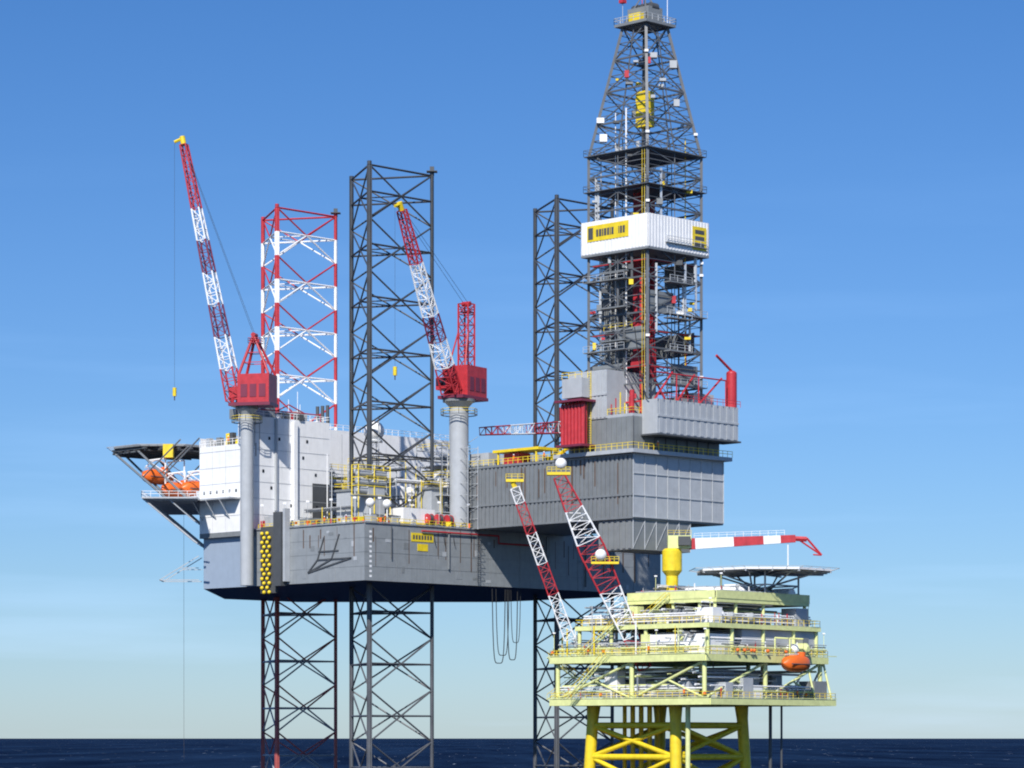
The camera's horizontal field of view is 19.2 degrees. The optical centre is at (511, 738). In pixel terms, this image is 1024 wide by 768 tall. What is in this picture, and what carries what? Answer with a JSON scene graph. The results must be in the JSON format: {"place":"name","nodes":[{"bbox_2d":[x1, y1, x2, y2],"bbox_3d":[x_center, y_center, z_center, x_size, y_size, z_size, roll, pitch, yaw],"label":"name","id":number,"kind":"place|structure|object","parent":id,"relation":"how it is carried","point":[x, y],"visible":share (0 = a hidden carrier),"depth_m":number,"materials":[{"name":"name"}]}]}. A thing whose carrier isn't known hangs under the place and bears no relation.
{"place":"outdoors","nodes":[
{"label":"outdoors","id":0,"kind":"place"},
{"bbox_2d":[204,508,660,601],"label":"jackup hull","id":1,"kind":"object","parent":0,"point":[281,562],"visible":0.91,"depth_m":571.63,"materials":[{"name":"grey paint"}]},
{"bbox_2d":[199,392,448,538],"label":"accommodation block","id":2,"kind":"structure","parent":1,"relation":"on","point":[290,461],"depth_m":579.21,"materials":[{"name":"white paint"}]},
{"bbox_2d":[106,437,199,496],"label":"helideck","id":3,"kind":"object","parent":2,"relation":"attached to","point":[173,452],"visible":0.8,"depth_m":612.73,"materials":[{"name":"grey metal"}]},
{"bbox_2d":[141,458,239,581],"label":"lifeboat station","id":4,"kind":"object","parent":2,"relation":"attached to","point":[174,502],"visible":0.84,"depth_m":593.98,"materials":[{"name":"white paint"}]},
{"bbox_2d":[173,136,278,585],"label":"port crane","id":5,"kind":"object","parent":2,"relation":"attached to","point":[251,393],"visible":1,"depth_m":568.76,"materials":[{"name":"red paint"}]},
{"bbox_2d":[261,405,470,545],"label":"deck equipment","id":6,"kind":"object","parent":1,"relation":"on","point":[398,495],"visible":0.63,"depth_m":569.94,"materials":[{"name":"white paint"}]},
{"bbox_2d":[334,476,448,522],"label":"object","id":7,"kind":"structure","parent":1,"relation":"on","point":[430,499],"depth_m":568.65,"materials":[{"name":"white metal"}]},
{"bbox_2d":[349,160,436,767],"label":"leg","id":8,"kind":"object","parent":1,"relation":"attached to","point":[369,612],"visible":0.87,"depth_m":570.01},
{"bbox_2d":[393,201,487,528],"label":"crane","id":9,"kind":"object","parent":1,"relation":"on","point":[463,387],"visible":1,"depth_m":567.93,"materials":[{"name":"red paint"}]},
{"bbox_2d":[254,419,654,589],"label":"hull fittings","id":10,"kind":"object","parent":1,"relation":"on","point":[458,575],"visible":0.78,"depth_m":563.80,"materials":[{"name":"white paint"}]},
{"bbox_2d":[492,589,520,663],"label":"hanging hoses","id":11,"kind":"object","parent":1,"relation":"hanging from","point":[516,642],"visible":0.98,"depth_m":575.02,"materials":[{"name":"rubber"}]},
{"bbox_2d":[227,436,798,697],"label":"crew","id":12,"kind":"object","parent":1,"relation":"on","point":[543,460],"visible":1,"depth_m":551.32,"materials":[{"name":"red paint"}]},
{"bbox_2d":[479,407,584,535],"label":"crane boom","id":13,"kind":"object","parent":1,"relation":"on","point":[504,431],"visible":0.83,"depth_m":586.12,"materials":[{"name":"red paint"}]},
{"bbox_2d":[406,327,740,554],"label":"cantilever","id":14,"kind":"object","parent":1,"relation":"on","point":[674,482],"visible":0.98,"depth_m":548.84,"materials":[{"name":"grey paint"}]},
{"bbox_2d":[581,0,708,413],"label":"derrick","id":15,"kind":"object","parent":14,"relation":"on","point":[637,246],"visible":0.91,"depth_m":552.56,"materials":[{"name":"white paint"}]},
{"bbox_2d":[533,195,616,767],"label":"leg","id":16,"kind":"object","parent":1,"relation":"on","point":[556,295],"visible":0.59,"depth_m":603.58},
{"bbox_2d":[0,739,1023,767],"bbox_3d":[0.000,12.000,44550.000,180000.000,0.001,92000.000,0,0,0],"label":"sea","id":17,"kind":"structure","parent":0,"point":[497,753],"depth_m":2364.41,"materials":[{"name":"blue liquid"}]},
{"bbox_2d":[261,204,340,767],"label":"jack-up leg","id":18,"kind":"object","parent":17,"relation":"in","point":[277,613],"visible":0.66,"depth_m":626.34,"materials":[{"name":"red paint"}]},
{"bbox_2d":[584,705,782,767],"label":"platform jacket","id":19,"kind":"object","parent":17,"relation":"in","point":[659,756],"visible":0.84,"depth_m":547.17,"materials":[{"name":"yellow metal"}]},
{"bbox_2d":[547,572,836,706],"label":"platform topsides","id":20,"kind":"object","parent":19,"relation":"on","point":[718,627],"visible":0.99,"depth_m":539.33,"materials":[{"name":"yellow paint"}]},
{"bbox_2d":[506,474,574,641],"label":"boom","id":21,"kind":"object","parent":20,"relation":"attached to","point":[513,483],"visible":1,"depth_m":544.34,"materials":[{"name":"white paint"}]},
{"bbox_2d":[547,458,651,671],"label":"boom","id":22,"kind":"object","parent":20,"relation":"on","point":[601,555],"visible":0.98,"depth_m":538.30,"materials":[{"name":"red paint"}]},
{"bbox_2d":[662,530,821,632],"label":"platform crane","id":23,"kind":"object","parent":20,"relation":"on","point":[672,561],"visible":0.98,"depth_m":541.92,"materials":[{"name":"red paint"}]},
{"bbox_2d":[690,565,839,594],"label":"helipad","id":24,"kind":"object","parent":20,"relation":"on","point":[731,572],"visible":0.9,"depth_m":546.10,"materials":[{"name":"white paint"}]},
{"bbox_2d":[0,0,1023,738],"label":"sky","id":25,"kind":"structure","parent":0,"point":[863,166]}
]}

